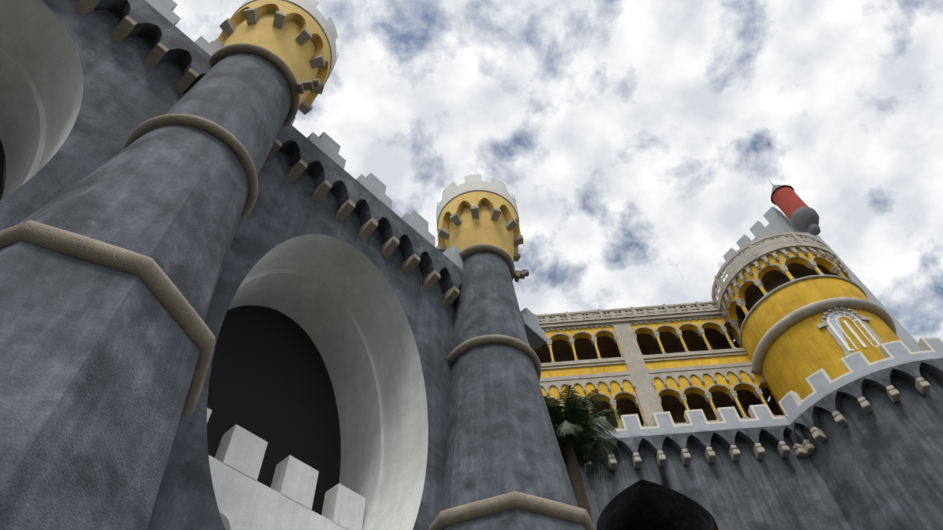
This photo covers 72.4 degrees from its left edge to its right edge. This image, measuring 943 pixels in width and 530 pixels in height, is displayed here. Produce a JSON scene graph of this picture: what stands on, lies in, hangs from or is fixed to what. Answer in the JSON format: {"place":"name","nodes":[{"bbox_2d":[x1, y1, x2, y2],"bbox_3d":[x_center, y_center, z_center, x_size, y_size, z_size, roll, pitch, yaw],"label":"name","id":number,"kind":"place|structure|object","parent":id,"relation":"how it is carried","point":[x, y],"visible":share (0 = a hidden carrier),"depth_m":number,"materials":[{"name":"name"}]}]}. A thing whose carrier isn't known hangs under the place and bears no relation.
{"place":"outdoors","nodes":[
{"label":"outdoors","id":0,"kind":"place"},
{"bbox_2d":[0,0,454,529],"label":"arched wall","id":1,"kind":"structure","parent":0,"point":[126,91],"depth_m":11.10,"materials":[{"name":"grey paint"}]},
{"bbox_2d":[0,143,340,514],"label":"arched opening","id":2,"kind":"object","parent":1,"relation":"attached to","point":[270,382],"visible":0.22,"depth_m":12.84,"materials":[{"name":"black"}]},
{"bbox_2d":[207,408,365,529],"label":"balcony parapet","id":3,"kind":"structure","parent":2,"relation":"attached to","point":[246,499],"depth_m":10.05,"materials":[{"name":"white stone"}]},
{"bbox_2d":[0,0,427,529],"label":"arch surround","id":4,"kind":"object","parent":1,"relation":"in","point":[336,300],"visible":0.75,"depth_m":12.69,"materials":[{"name":"grey stone"}]},
{"bbox_2d":[74,0,459,306],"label":"corbels","id":5,"kind":"object","parent":1,"relation":"attached to","point":[122,30],"depth_m":13.51,"materials":[{"name":"beige stone"}]},
{"bbox_2d":[94,0,462,293],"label":"parapet wall","id":6,"kind":"structure","parent":1,"relation":"on","point":[155,27],"depth_m":14.15,"materials":[{"name":"grey stone"}]},
{"bbox_2d":[145,0,546,349],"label":"merlons","id":7,"kind":"object","parent":6,"relation":"on","point":[325,143],"depth_m":15.54,"materials":[{"name":"grey stone"}]},
{"bbox_2d":[173,0,942,400],"label":"sky","id":8,"kind":"structure","parent":0,"point":[635,143],"materials":[{"name":"white"}]},
{"bbox_2d":[544,385,622,522],"bbox_3d":[3.657,8.614,21.117,4.577,10.189,4.534,-38,-62,21],"label":"palm","id":9,"kind":"object","parent":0,"point":[575,427],"depth_m":23.88,"materials":[{"name":"green plant"}]},
{"label":"ground","id":10,"kind":"structure","parent":0,"visible":0},
{"bbox_2d":[0,53,290,529],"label":"tower shaft","id":11,"kind":"object","parent":10,"relation":"on","point":[98,362],"visible":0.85,"depth_m":5.95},
{"bbox_2d":[0,43,299,417],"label":"tower moldings","id":12,"kind":"structure","parent":11,"relation":"attached to","point":[160,285],"depth_m":6.84,"materials":[{"name":"beige stone"}]},
{"bbox_2d":[222,13,318,104],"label":"turret wall","id":13,"kind":"structure","parent":11,"relation":"on","point":[288,49],"depth_m":14.06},
{"bbox_2d":[210,8,324,114],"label":"corbels","id":14,"kind":"object","parent":13,"relation":"attached to","point":[228,28],"visible":0.52,"depth_m":14.37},
{"bbox_2d":[217,0,330,104],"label":"turret arches","id":15,"kind":"structure","parent":13,"relation":"on","point":[302,18],"depth_m":14.97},
{"bbox_2d":[232,0,335,83],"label":"parapet","id":16,"kind":"structure","parent":15,"relation":"on","point":[314,13],"depth_m":15.70,"materials":[{"name":"beige stone"}]},
{"bbox_2d":[306,0,338,70],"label":"merlons","id":17,"kind":"object","parent":16,"relation":"on","point":[315,3],"visible":0.12,"depth_m":16.34,"materials":[{"name":"white stone"}]},
{"bbox_2d":[297,78,319,93],"bbox_3d":[-3.453,-3.787,13.592,0.460,0.430,0.220,-5,-56,1],"label":"turret gargoyle","id":18,"kind":"object","parent":13,"relation":"attached to","point":[303,86],"visible":0.92,"depth_m":13.53,"materials":[{"name":"beige stone"}]},
{"bbox_2d":[441,252,585,529],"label":"tower shaft","id":19,"kind":"object","parent":10,"relation":"on","point":[501,439],"visible":0.75,"depth_m":11.78,"materials":[{"name":"grey stone"}]},
{"bbox_2d":[445,204,513,259],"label":"turret wall","id":20,"kind":"structure","parent":19,"relation":"on","point":[483,228],"depth_m":17.68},
{"bbox_2d":[438,191,520,252],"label":"turret arches","id":21,"kind":"structure","parent":20,"relation":"attached to","point":[460,203],"depth_m":18.49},
{"bbox_2d":[436,181,518,232],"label":"parapet","id":22,"kind":"structure","parent":21,"relation":"on","point":[464,188],"depth_m":18.97,"materials":[{"name":"beige stone"}]},
{"bbox_2d":[436,174,516,213],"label":"merlons","id":23,"kind":"object","parent":22,"relation":"on","point":[468,178],"visible":0.29,"depth_m":19.39,"materials":[{"name":"beige stone"}]},
{"bbox_2d":[436,206,523,261],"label":"corbels","id":24,"kind":"object","parent":20,"relation":"attached to","point":[511,223],"visible":0.58,"depth_m":18.08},
{"bbox_2d":[429,244,595,529],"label":"tower moldings","id":25,"kind":"structure","parent":19,"relation":"attached to","point":[499,504],"depth_m":9.90,"materials":[{"name":"beige stone"}]},
{"bbox_2d":[514,269,528,281],"bbox_3d":[1.349,0.275,17.566,0.220,0.430,0.460,-79,-82,34],"label":"turret gargoyle","id":26,"kind":"object","parent":19,"relation":"attached to","point":[519,274],"visible":0.79,"depth_m":17.50,"materials":[{"name":"beige stone"}]},
{"bbox_2d":[568,358,942,529],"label":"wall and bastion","id":27,"kind":"structure","parent":10,"relation":"on","point":[879,466],"depth_m":27.57,"materials":[{"name":"grey stone"}]},
{"bbox_2d":[606,489,672,529],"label":"dark gate interior","id":28,"kind":"object","parent":27,"relation":"in","point":[637,524],"visible":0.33,"depth_m":29.79,"materials":[{"name":"black"}]},
{"bbox_2d":[556,337,942,437],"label":"merlons","id":29,"kind":"object","parent":27,"relation":"on","point":[859,366],"visible":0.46,"depth_m":29.89,"materials":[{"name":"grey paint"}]},
{"bbox_2d":[565,377,942,471],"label":"corbels","id":30,"kind":"object","parent":27,"relation":"on","point":[806,448],"depth_m":28.66,"materials":[{"name":"beige stone"}]},
{"bbox_2d":[593,352,942,439],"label":"parapet band wall","id":31,"kind":"structure","parent":27,"relation":"on","point":[816,397],"depth_m":29.67,"materials":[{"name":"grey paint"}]},
{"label":"rock on the hill","id":32,"kind":"structure","parent":10,"relation":"on","visible":0},
{"bbox_2d":[541,317,771,529],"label":"building facade","id":33,"kind":"structure","parent":32,"relation":"on","point":[658,383],"depth_m":38.31,"materials":[{"name":"yellow paint"}]},
{"bbox_2d":[530,326,782,427],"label":"arched openings","id":34,"kind":"object","parent":33,"relation":"in","point":[585,349],"visible":0.14,"depth_m":42.40,"materials":[{"name":"black"}]},
{"bbox_2d":[529,301,785,428],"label":"facade trim","id":35,"kind":"structure","parent":33,"relation":"attached to","point":[639,376],"depth_m":38.86,"materials":[{"name":"beige stone"}]},
{"bbox_2d":[742,278,899,414],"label":"tower wall","id":36,"kind":"structure","parent":32,"relation":"on","point":[798,353],"depth_m":34.77,"materials":[{"name":"yellow paint"}]},
{"bbox_2d":[736,260,835,320],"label":"arched openings","id":37,"kind":"object","parent":36,"relation":"on","point":[771,281],"visible":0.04,"depth_m":39.66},
{"bbox_2d":[721,247,851,343],"bbox_3d":[19.991,2.911,40.157,7.918,2.950,7.920,-38,-62,21],"label":"arcade","id":38,"kind":"object","parent":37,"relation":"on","point":[812,264],"depth_m":39.13},
{"bbox_2d":[711,231,840,310],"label":"parapet","id":39,"kind":"structure","parent":38,"relation":"on","point":[754,252],"depth_m":40.33,"materials":[{"name":"beige stone"}]},
{"bbox_2d":[739,275,896,396],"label":"tower moldings","id":40,"kind":"structure","parent":36,"relation":"on","point":[774,332],"depth_m":35.39,"materials":[{"name":"beige stone"}]},
{"bbox_2d":[816,307,882,355],"bbox_3d":[19.615,3.412,33.282,2.657,3.570,0.405,-10,-56,4],"label":"window surround","id":41,"kind":"object","parent":36,"relation":"attached to","point":[825,324],"visible":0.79,"depth_m":33.76,"materials":[{"name":"beige stone"}]},
{"bbox_2d":[827,311,879,350],"bbox_3d":[19.606,3.331,33.366,1.609,2.900,0.125,-10,-56,4],"label":"tower window frame","id":42,"kind":"object","parent":41,"relation":"in","point":[853,333],"visible":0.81,"depth_m":33.23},
{"bbox_2d":[829,312,855,344],"bbox_3d":[19.609,3.341,33.373,1.595,2.900,0.090,-10,-56,4],"label":"tower window glass","id":43,"kind":"object","parent":42,"relation":"in","point":[836,327],"depth_m":34.00,"materials":[{"name":"grey glass"}]},
{"bbox_2d":[729,214,921,351],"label":"tower","id":44,"kind":"structure","parent":32,"relation":"on","point":[779,223],"depth_m":48.35,"materials":[{"name":"grey paint"}]},
{"bbox_2d":[723,207,824,260],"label":"merlons","id":45,"kind":"object","parent":44,"relation":"on","point":[769,215],"visible":0.29,"depth_m":51.75,"materials":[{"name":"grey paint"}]},
{"bbox_2d":[772,186,807,219],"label":"red turret","id":46,"kind":"object","parent":44,"relation":"attached to","point":[788,201],"visible":0.65,"depth_m":48.94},
{"bbox_2d":[769,181,794,204],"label":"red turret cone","id":47,"kind":"object","parent":46,"relation":"on","point":[775,188],"visible":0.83,"depth_m":50.92,"materials":[{"name":"stone"}]},
{"bbox_2d":[790,206,820,235],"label":"turret base","id":48,"kind":"object","parent":44,"relation":"attached to","point":[804,219],"visible":1,"depth_m":46.69,"materials":[{"name":"grey stone"}]}
]}

